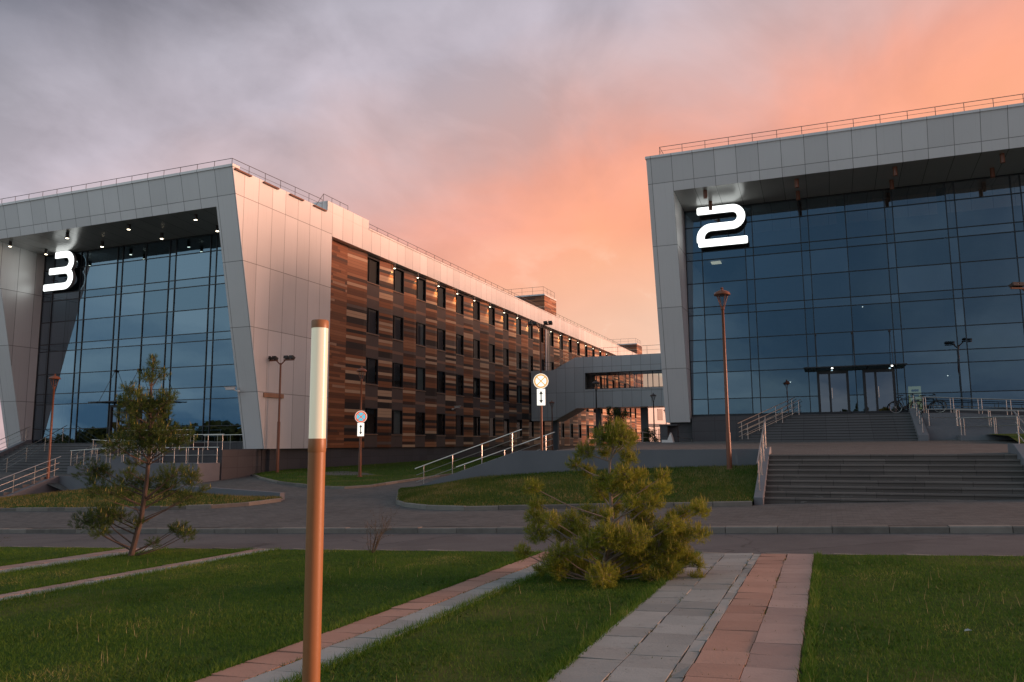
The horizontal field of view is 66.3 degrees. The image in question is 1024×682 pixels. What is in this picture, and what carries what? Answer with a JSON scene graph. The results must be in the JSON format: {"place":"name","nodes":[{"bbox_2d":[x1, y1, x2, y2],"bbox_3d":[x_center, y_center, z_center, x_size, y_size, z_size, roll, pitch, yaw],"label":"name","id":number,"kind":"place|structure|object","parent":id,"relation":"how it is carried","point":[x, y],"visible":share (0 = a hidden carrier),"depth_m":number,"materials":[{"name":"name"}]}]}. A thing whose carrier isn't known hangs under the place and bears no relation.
{"place":"outdoors","nodes":[
{"label":"outdoors","id":0,"kind":"place"},
{"bbox_2d":[0,472,109,489],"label":"terrace floor","id":1,"kind":"structure","parent":0,"point":[58,485],"depth_m":40.72,"materials":[{"name":"grey concrete"}]},
{"bbox_2d":[46,374,60,478],"bbox_3d":[-22.595,4.318,38.466,0.540,5.450,0.532,-3,-8,21],"label":"street lamp","id":2,"kind":"object","parent":1,"relation":"on","point":[55,377],"visible":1,"depth_m":38.45,"materials":[{"name":"brown metal"}]},
{"bbox_2d":[0,547,111,565],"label":"lawn","id":3,"kind":"structure","parent":0,"point":[35,552],"depth_m":16.85,"materials":[{"name":"green plant"}]},
{"bbox_2d":[0,545,824,681],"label":"grass fringe","id":4,"kind":"object","parent":3,"relation":"on","point":[815,575],"depth_m":8.18,"materials":[{"name":"green plant"}]},
{"bbox_2d":[0,548,164,573],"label":"slab path","id":5,"kind":"structure","parent":0,"point":[60,560],"depth_m":15.19,"materials":[{"name":"grey concrete"}]},
{"bbox_2d":[0,548,240,591],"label":"lawn","id":6,"kind":"structure","parent":0,"point":[62,575],"depth_m":13.59,"materials":[{"name":"green plant"}]},
{"bbox_2d":[67,353,210,555],"bbox_3d":[-7.565,2.268,15.775,2.747,4.131,1.848,-3,-8,21],"label":"pine tree","id":7,"kind":"object","parent":6,"relation":"on","point":[104,516],"visible":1,"depth_m":15.66,"materials":[{"name":"green plant"}]},
{"bbox_2d":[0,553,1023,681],"bbox_3d":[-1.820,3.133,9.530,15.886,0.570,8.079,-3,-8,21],"label":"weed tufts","id":8,"kind":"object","parent":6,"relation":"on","point":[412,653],"visible":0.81,"depth_m":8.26,"materials":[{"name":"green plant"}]},
{"bbox_2d":[15,560,1019,681],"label":"dry grass stems","id":9,"kind":"object","parent":6,"relation":"on","point":[510,617],"visible":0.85,"depth_m":7.88,"materials":[{"name":"beige plant"}]},
{"bbox_2d":[0,549,274,600],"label":"slab path","id":10,"kind":"structure","parent":0,"point":[52,587],"depth_m":12.58,"materials":[{"name":"grey concrete"}]},
{"bbox_2d":[195,552,579,681],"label":"slab path","id":11,"kind":"structure","parent":0,"point":[252,669],"depth_m":7.80,"materials":[{"name":"concrete"}]},
{"bbox_2d":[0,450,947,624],"bbox_3d":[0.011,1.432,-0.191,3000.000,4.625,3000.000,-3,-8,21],"label":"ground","id":12,"kind":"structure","parent":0,"point":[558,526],"depth_m":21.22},
{"bbox_2d":[58,476,284,499],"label":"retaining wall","id":13,"kind":"structure","parent":12,"relation":"on","point":[70,482],"depth_m":31.74,"materials":[{"name":"grey concrete"}]},
{"bbox_2d":[1,546,1012,555],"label":"lawn edging","id":14,"kind":"object","parent":12,"relation":"on","point":[476,550],"visible":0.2,"depth_m":14.73,"materials":[{"name":"concrete"}]},
{"bbox_2d":[0,525,1023,532],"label":"kerb","id":15,"kind":"structure","parent":12,"relation":"on","point":[878,529],"depth_m":17.44,"materials":[{"name":"concrete"}]},
{"bbox_2d":[415,429,759,486],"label":"ramp","id":16,"kind":"structure","parent":12,"relation":"on","point":[529,461],"depth_m":27.84,"materials":[{"name":"grey concrete"}]},
{"bbox_2d":[531,345,664,449],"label":"skybridge","id":17,"kind":"object","parent":12,"relation":"on","point":[569,390],"visible":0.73,"depth_m":82.78,"materials":[{"name":"white paint"}]},
{"bbox_2d":[585,370,662,389],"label":"window frame","id":18,"kind":"structure","parent":17,"relation":"in","point":[646,370],"depth_m":81.46,"materials":[{"name":"grey metal"}]},
{"bbox_2d":[593,373,659,387],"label":"window frame","id":19,"kind":"structure","parent":17,"relation":"in","point":[642,373],"depth_m":84.52,"materials":[{"name":"grey metal"}]},
{"bbox_2d":[648,408,669,441],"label":"distant building","id":20,"kind":"structure","parent":12,"relation":"on","point":[659,414],"depth_m":151.00,"materials":[{"name":"white paint"}]},
{"bbox_2d":[657,409,662,419],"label":"window","id":21,"kind":"structure","parent":20,"relation":"in","point":[659,411],"depth_m":151.74,"materials":[{"name":"glass"}]},
{"bbox_2d":[645,94,1023,441],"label":"portal building","id":22,"kind":"structure","parent":12,"relation":"on","point":[873,268],"depth_m":43.83,"materials":[{"name":"grey"}]},
{"bbox_2d":[697,204,747,247],"bbox_3d":[12.635,-6.865,47.175,2.940,2.460,0.721,-3,-8,21],"label":"numeral sign","id":23,"kind":"object","parent":22,"relation":"attached to","point":[705,230],"visible":1,"depth_m":46.85,"materials":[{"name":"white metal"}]},
{"bbox_2d":[817,370,850,414],"bbox_3d":[17.960,2.892,43.820,1.640,2.450,0.278,-3,-8,21],"label":"door","id":24,"kind":"structure","parent":22,"relation":"in","point":[833,386],"depth_m":43.83,"materials":[{"name":"glass"}]},
{"bbox_2d":[862,368,897,413],"bbox_3d":[20.143,2.761,42.961,1.600,2.450,0.278,-3,-8,21],"label":"door","id":25,"kind":"structure","parent":22,"relation":"in","point":[879,385],"depth_m":42.97,"materials":[{"name":"glass"}]},
{"bbox_2d":[300,552,669,681],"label":"lawn","id":26,"kind":"structure","parent":0,"point":[513,647],"depth_m":7.22,"materials":[{"name":"green plant"}]},
{"bbox_2d":[302,319,328,681],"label":"bollard light","id":27,"kind":"object","parent":26,"relation":"on","point":[311,661],"visible":1,"depth_m":5.15,"materials":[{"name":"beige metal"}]},
{"bbox_2d":[512,416,712,588],"bbox_3d":[1.295,2.192,10.660,1.794,2.362,2.644,-17,-18,65],"label":"pine tree","id":28,"kind":"object","parent":26,"relation":"on","point":[636,548],"visible":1,"depth_m":10.38,"materials":[{"name":"green plant"}]},
{"bbox_2d":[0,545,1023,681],"bbox_3d":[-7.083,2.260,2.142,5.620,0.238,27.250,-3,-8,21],"label":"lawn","id":29,"kind":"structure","parent":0,"point":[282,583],"depth_m":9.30,"materials":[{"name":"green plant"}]},
{"bbox_2d":[359,502,399,552],"bbox_3d":[-2.363,3.431,14.526,0.829,1.013,1.528,0,-8,-6],"label":"bare shrub","id":30,"kind":"object","parent":29,"relation":"on","point":[377,541],"visible":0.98,"depth_m":14.52,"materials":[{"name":"plant"}]},
{"bbox_2d":[0,471,1023,527],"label":"pavement","id":31,"kind":"structure","parent":0,"point":[354,507],"depth_m":20.91,"materials":[{"name":"grey asphalt"}]},
{"bbox_2d":[0,456,60,496],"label":"staircase","id":32,"kind":"structure","parent":31,"relation":"on","point":[17,486],"depth_m":37.56,"materials":[{"name":"concrete"}]},
{"bbox_2d":[0,425,136,472],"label":"staircase","id":33,"kind":"structure","parent":31,"relation":"on","point":[21,456],"depth_m":47.36,"materials":[{"name":"concrete"}]},
{"bbox_2d":[0,498,280,510],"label":"bed kerb","id":34,"kind":"structure","parent":31,"relation":"on","point":[212,506],"depth_m":27.38,"materials":[{"name":"concrete"}]},
{"bbox_2d":[0,486,282,507],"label":"grass","id":35,"kind":"structure","parent":31,"relation":"on","point":[5,498],"depth_m":29.82,"materials":[{"name":"green plant"}]},
{"bbox_2d":[67,439,219,483],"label":"access ramp","id":36,"kind":"structure","parent":31,"relation":"on","point":[208,472],"depth_m":41.09,"materials":[{"name":"grey concrete"}]},
{"bbox_2d":[122,429,261,479],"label":"terrace","id":37,"kind":"structure","parent":31,"relation":"on","point":[236,463],"depth_m":42.20,"materials":[{"name":"concrete"}]},
{"bbox_2d":[0,158,642,472],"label":"portal building","id":38,"kind":"structure","parent":31,"relation":"on","point":[207,285],"depth_m":50.17,"materials":[{"name":"grey metal"}]},
{"bbox_2d":[43,251,76,291],"bbox_3d":[-29.588,-4.562,51.776,2.641,2.561,0.721,-3,-8,21],"label":"numeral sign","id":39,"kind":"object","parent":38,"relation":"attached to","point":[68,269],"visible":1,"depth_m":51.27,"materials":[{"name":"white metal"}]},
{"bbox_2d":[108,404,132,442],"bbox_3d":[-24.069,5.076,48.142,1.700,2.330,0.278,-3,-8,21],"label":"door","id":40,"kind":"structure","parent":38,"relation":"in","point":[113,421],"depth_m":48.32,"materials":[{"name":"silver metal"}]},
{"bbox_2d":[137,405,160,440],"bbox_3d":[-21.886,4.945,47.283,1.600,2.330,0.278,-3,-8,21],"label":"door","id":41,"kind":"structure","parent":38,"relation":"in","point":[143,417],"depth_m":47.50,"materials":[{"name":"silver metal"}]},
{"bbox_2d":[364,407,377,434],"bbox_3d":[-9.924,5.592,54.693,0.215,1.870,1.920,-3,-8,21],"label":"window","id":42,"kind":"structure","parent":38,"relation":"in","point":[376,409],"depth_m":55.43,"materials":[{"name":"black metal"}]},
{"bbox_2d":[365,357,378,385],"bbox_3d":[-9.973,2.119,55.166,0.265,1.920,1.920,-3,-8,21],"label":"window","id":43,"kind":"structure","parent":38,"relation":"in","point":[376,359],"depth_m":55.66,"materials":[{"name":"black metal"}]},
{"bbox_2d":[366,307,378,335],"bbox_3d":[-9.976,-1.401,55.626,0.215,1.900,1.920,-3,-8,21],"label":"window","id":44,"kind":"structure","parent":38,"relation":"in","point":[368,332],"depth_m":56.03,"materials":[{"name":"black metal"}]},
{"bbox_2d":[367,257,379,286],"bbox_3d":[-10.003,-4.989,56.105,0.215,1.880,1.920,-3,-8,21],"label":"window","id":45,"kind":"structure","parent":38,"relation":"in","point":[378,273],"depth_m":56.62,"materials":[{"name":"black metal"}]},
{"bbox_2d":[392,409,402,434],"bbox_3d":[-8.623,6.023,58.001,0.265,1.870,1.920,-3,-8,21],"label":"window","id":46,"kind":"structure","parent":38,"relation":"in","point":[398,425],"depth_m":58.49,"materials":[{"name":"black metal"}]},
{"bbox_2d":[392,362,403,388],"bbox_3d":[-8.626,2.548,58.455,0.215,1.920,1.920,-3,-8,21],"label":"window","id":47,"kind":"structure","parent":38,"relation":"in","point":[393,386],"depth_m":59.09,"materials":[{"name":"black metal"}]},
{"bbox_2d":[393,314,403,341],"bbox_3d":[-8.675,-0.970,58.934,0.265,1.900,1.920,-3,-8,21],"label":"window","id":48,"kind":"structure","parent":38,"relation":"in","point":[402,334],"depth_m":59.32,"materials":[{"name":"black metal"}]},
{"bbox_2d":[393,267,404,294],"bbox_3d":[-8.679,-4.559,59.403,0.215,1.880,1.920,-3,-8,21],"label":"window","id":49,"kind":"structure","parent":38,"relation":"in","point":[402,271],"depth_m":60.09,"materials":[{"name":"black metal"}]},
{"bbox_2d":[415,411,425,435],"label":"window","id":50,"kind":"structure","parent":38,"relation":"in","point":[416,434],"depth_m":61.82,"materials":[{"name":"black metal"}]},
{"bbox_2d":[416,366,425,391],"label":"window","id":51,"kind":"structure","parent":38,"relation":"in","point":[421,375],"depth_m":62.32,"materials":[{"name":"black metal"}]},
{"bbox_2d":[416,321,425,346],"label":"window","id":52,"kind":"structure","parent":38,"relation":"in","point":[423,325],"depth_m":62.81,"materials":[{"name":"black glass"}]},
{"bbox_2d":[416,277,426,302],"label":"window","id":53,"kind":"structure","parent":38,"relation":"in","point":[424,280],"depth_m":63.39,"materials":[{"name":"black metal"}]},
{"bbox_2d":[437,413,444,435],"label":"window","id":54,"kind":"structure","parent":38,"relation":"in","point":[437,413],"depth_m":65.35,"materials":[{"name":"black metal"}]},
{"bbox_2d":[437,370,445,393],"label":"window","id":55,"kind":"structure","parent":38,"relation":"in","point":[437,370],"depth_m":65.80,"materials":[{"name":"black metal"}]},
{"bbox_2d":[437,327,445,351],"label":"window","id":56,"kind":"structure","parent":38,"relation":"in","point":[444,350],"depth_m":66.26,"materials":[{"name":"black metal"}]},
{"bbox_2d":[437,285,446,309],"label":"window","id":57,"kind":"structure","parent":38,"relation":"in","point":[444,288],"depth_m":66.16,"materials":[{"name":"black metal"}]},
{"bbox_2d":[456,414,463,435],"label":"window","id":58,"kind":"structure","parent":38,"relation":"in","point":[456,414],"depth_m":68.63,"materials":[{"name":"black metal"}]},
{"bbox_2d":[456,374,463,396],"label":"window","id":59,"kind":"structure","parent":38,"relation":"in","point":[462,395],"depth_m":69.09,"materials":[{"name":"black metal"}]},
{"bbox_2d":[456,333,463,355],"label":"window","id":60,"kind":"structure","parent":38,"relation":"in","point":[456,333],"depth_m":69.54,"materials":[{"name":"black metal"}]},
{"bbox_2d":[456,292,463,315],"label":"window","id":61,"kind":"structure","parent":38,"relation":"in","point":[462,314],"depth_m":70.02,"materials":[{"name":"black metal"}]},
{"bbox_2d":[473,338,479,359],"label":"window","id":62,"kind":"structure","parent":38,"relation":"in","point":[473,338],"depth_m":72.88,"materials":[{"name":"black metal"}]},
{"bbox_2d":[473,416,480,436],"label":"window","id":63,"kind":"structure","parent":38,"relation":"in","point":[473,416],"depth_m":71.15,"materials":[{"name":"black metal"}]},
{"bbox_2d":[473,377,480,398],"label":"window","id":64,"kind":"structure","parent":38,"relation":"in","point":[473,377],"depth_m":72.24,"materials":[{"name":"black metal"}]},
{"bbox_2d":[473,299,480,321],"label":"window","id":65,"kind":"structure","parent":38,"relation":"in","point":[473,299],"depth_m":73.33,"materials":[{"name":"black metal"}]},
{"bbox_2d":[489,417,495,436],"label":"window","id":66,"kind":"structure","parent":38,"relation":"in","point":[489,417],"depth_m":75.25,"materials":[{"name":"black metal"}]},
{"bbox_2d":[489,343,495,363],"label":"window","id":67,"kind":"structure","parent":38,"relation":"in","point":[489,343],"depth_m":76.04,"materials":[{"name":"black metal"}]},
{"bbox_2d":[503,347,508,366],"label":"window","id":68,"kind":"structure","parent":38,"relation":"in","point":[503,347],"depth_m":79.47,"materials":[{"name":"black metal"}]},
{"bbox_2d":[503,312,508,331],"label":"window","id":69,"kind":"structure","parent":38,"relation":"in","point":[506,314],"depth_m":79.98,"materials":[{"name":"black metal"}]},
{"bbox_2d":[503,382,509,402],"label":"window","id":70,"kind":"structure","parent":38,"relation":"in","point":[503,382],"depth_m":78.47,"materials":[{"name":"black metal"}]},
{"bbox_2d":[516,317,520,335],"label":"window","id":71,"kind":"structure","parent":38,"relation":"in","point":[518,332],"depth_m":83.00,"materials":[{"name":"glass"}]},
{"bbox_2d":[516,351,521,369],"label":"window","id":72,"kind":"structure","parent":38,"relation":"in","point":[516,351],"depth_m":82.76,"materials":[{"name":"black metal"}]},
{"bbox_2d":[517,385,521,403],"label":"window","id":73,"kind":"structure","parent":38,"relation":"in","point":[519,387],"depth_m":82.30,"materials":[{"name":"black metal"}]},
{"bbox_2d":[545,329,549,369],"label":"stair window","id":74,"kind":"structure","parent":38,"relation":"in","point":[547,333],"depth_m":90.29,"materials":[{"name":"grey glass"}]},
{"bbox_2d":[252,473,453,488],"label":"bed kerb","id":75,"kind":"structure","parent":31,"relation":"on","point":[340,487],"depth_m":35.36,"materials":[{"name":"concrete"}]},
{"bbox_2d":[253,455,503,485],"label":"grass","id":76,"kind":"structure","parent":31,"relation":"on","point":[340,467],"depth_m":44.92,"materials":[{"name":"green plant"}]},
{"bbox_2d":[268,355,295,472],"bbox_3d":[-12.992,4.091,43.757,1.700,6.557,0.315,-3,-8,16],"label":"floodlight mast","id":77,"kind":"object","parent":76,"relation":"on","point":[285,357],"visible":0.96,"depth_m":43.80,"materials":[{"name":"black metal"}]},
{"bbox_2d":[355,411,366,476],"bbox_3d":[-7.593,5.167,39.320,0.600,3.330,0.122,1,-8,-8],"label":"road sign","id":78,"kind":"object","parent":76,"relation":"on","point":[360,417],"visible":1,"depth_m":39.38,"materials":[{"name":"white metal"}]},
{"bbox_2d":[356,366,366,476],"bbox_3d":[-7.670,4.068,39.779,0.540,5.600,0.532,-3,-8,21],"label":"street lamp","id":79,"kind":"object","parent":76,"relation":"on","point":[361,369],"visible":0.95,"depth_m":39.89,"materials":[{"name":"brown metal"}]},
{"bbox_2d":[549,400,554,449],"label":"street lamp","id":80,"kind":"object","parent":76,"relation":"on","point":[552,402],"visible":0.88,"depth_m":73.43,"materials":[{"name":"brown metal"}]},
{"bbox_2d":[603,406,618,431],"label":"tree","id":81,"kind":"object","parent":76,"relation":"on","point":[609,414],"visible":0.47,"depth_m":79.59,"materials":[{"name":"green plant"}]},
{"bbox_2d":[456,432,554,471],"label":"staircase","id":82,"kind":"structure","parent":31,"relation":"on","point":[519,450],"depth_m":31.82,"materials":[{"name":"stone"}]},
{"bbox_2d":[528,321,552,408],"bbox_3d":[1.964,3.302,53.052,1.700,9.357,0.315,-3,-8,16],"label":"floodlight mast","id":83,"kind":"object","parent":31,"relation":"on","point":[544,322],"visible":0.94,"depth_m":53.45,"materials":[{"name":"black metal"}]},
{"bbox_2d":[396,492,751,510],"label":"bed kerb","id":84,"kind":"structure","parent":31,"relation":"on","point":[552,506],"depth_m":22.25,"materials":[{"name":"concrete"}]},
{"bbox_2d":[397,464,757,505],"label":"grass","id":85,"kind":"structure","parent":31,"relation":"on","point":[405,493],"depth_m":24.57,"materials":[{"name":"green plant"}]},
{"bbox_2d":[714,287,731,469],"bbox_3d":[6.970,1.194,25.593,0.540,6.000,0.532,-3,-8,21],"label":"street lamp","id":86,"kind":"object","parent":85,"relation":"on","point":[721,293],"visible":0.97,"depth_m":25.54,"materials":[{"name":"brown metal"}]},
{"bbox_2d":[592,380,599,444],"bbox_3d":[5.658,5.383,52.384,0.540,5.600,0.532,-3,-8,21],"label":"street lamp","id":87,"kind":"object","parent":31,"relation":"on","point":[596,382],"visible":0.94,"depth_m":52.50,"materials":[{"name":"brown metal"}]},
{"bbox_2d":[611,408,632,430],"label":"tree","id":88,"kind":"object","parent":31,"relation":"on","point":[622,414],"visible":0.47,"depth_m":77.24,"materials":[{"name":"green plant"}]},
{"bbox_2d":[639,427,659,441],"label":"tree","id":89,"kind":"object","parent":31,"relation":"on","point":[647,435],"visible":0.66,"depth_m":73.83,"materials":[{"name":"green plant"}]},
{"bbox_2d":[650,393,655,441],"bbox_3d":[11.581,6.854,63.925,0.540,5.250,0.532,-3,-8,21],"label":"street lamp","id":90,"kind":"object","parent":31,"relation":"on","point":[653,394],"visible":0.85,"depth_m":63.98,"materials":[{"name":"brown metal"}]},
{"bbox_2d":[754,411,1023,504],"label":"staircase","id":91,"kind":"structure","parent":31,"relation":"on","point":[831,478],"depth_m":21.97,"materials":[{"name":"concrete"}]},
{"bbox_2d":[0,533,1023,555],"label":"road","id":92,"kind":"structure","parent":0,"point":[972,544],"depth_m":15.16,"materials":[{"name":"grey asphalt"}]},
{"bbox_2d":[0,0,1023,449],"label":"sky","id":93,"kind":"structure","parent":0,"point":[508,142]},
{"bbox_2d":[562,441,784,449],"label":"plaza","id":94,"kind":"structure","parent":0,"point":[692,445],"depth_m":36.07,"materials":[{"name":"grey concrete"}]},
{"bbox_2d":[533,374,547,449],"bbox_3d":[1.166,2.847,31.228,0.600,3.100,0.126,-1,-8,3],"label":"road sign","id":95,"kind":"object","parent":94,"relation":"on","point":[540,381],"visible":0.96,"depth_m":31.27,"materials":[{"name":"white metal"}]},
{"bbox_2d":[662,433,673,442],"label":"concrete block","id":96,"kind":"structure","parent":94,"relation":"on","point":[670,438],"depth_m":43.27,"materials":[{"name":"white paint"}]},
{"bbox_2d":[659,424,679,441],"bbox_3d":[8.933,5.365,44.342,1.030,1.260,0.900,-3,-8,21],"label":"bin shelter","id":97,"kind":"object","parent":94,"relation":"on","point":[666,431],"visible":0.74,"depth_m":44.18,"materials":[{"name":"stone"}]},
{"bbox_2d":[547,553,814,681],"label":"slab path","id":98,"kind":"structure","parent":0,"point":[742,629],"depth_m":7.19,"materials":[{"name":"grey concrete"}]},
{"bbox_2d":[769,440,1023,454],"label":"plaza","id":99,"kind":"structure","parent":0,"point":[910,447],"depth_m":29.20,"materials":[{"name":"grey concrete"}]},
{"bbox_2d":[737,394,928,441],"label":"staircase","id":100,"kind":"structure","parent":99,"relation":"on","point":[910,426],"depth_m":41.01,"materials":[{"name":"concrete"}]},
{"bbox_2d":[889,394,924,412],"bbox_3d":[21.036,3.344,41.789,1.662,1.024,0.665,-1,-8,1],"label":"bicycle","id":101,"kind":"object","parent":100,"relation":"on","point":[904,407],"visible":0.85,"depth_m":41.91,"materials":[{"name":"black metal"}]},
{"bbox_2d":[692,411,1023,440],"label":"terrace","id":102,"kind":"structure","parent":99,"relation":"on","point":[709,429],"depth_m":45.30,"materials":[{"name":"concrete"}]},
{"bbox_2d":[911,394,946,412],"bbox_3d":[22.263,3.346,41.873,0.665,1.024,1.662,6,-10,-40],"label":"bicycle","id":103,"kind":"object","parent":102,"relation":"on","point":[927,407],"visible":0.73,"depth_m":41.71,"materials":[{"name":"black metal"}]},
{"bbox_2d":[920,396,1023,439],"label":"access ramp","id":104,"kind":"structure","parent":99,"relation":"on","point":[956,426],"depth_m":38.92,"materials":[{"name":"grey concrete"}]},
{"bbox_2d":[993,434,1023,442],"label":"grass bed","id":105,"kind":"object","parent":99,"relation":"on","point":[1014,436],"visible":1,"depth_m":32.24,"materials":[{"name":"green plant"}]},
{"bbox_2d":[1008,282,1023,290],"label":"floodlight mast","id":106,"kind":"object","parent":99,"relation":"on","point":[1016,285],"visible":1,"depth_m":32.72,"materials":[{"name":"black metal"}]},
{"bbox_2d":[805,554,1023,681],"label":"lawn","id":107,"kind":"structure","parent":0,"point":[981,630],"depth_m":7.23,"materials":[{"name":"green plant"}]},
{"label":"path bed","id":108,"kind":"structure","parent":0,"visible":0},
{"bbox_2d":[242,555,794,681],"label":"joint weeds","id":109,"kind":"object","parent":108,"relation":"on","point":[284,664],"visible":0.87,"depth_m":7.97,"materials":[{"name":"green plant"}]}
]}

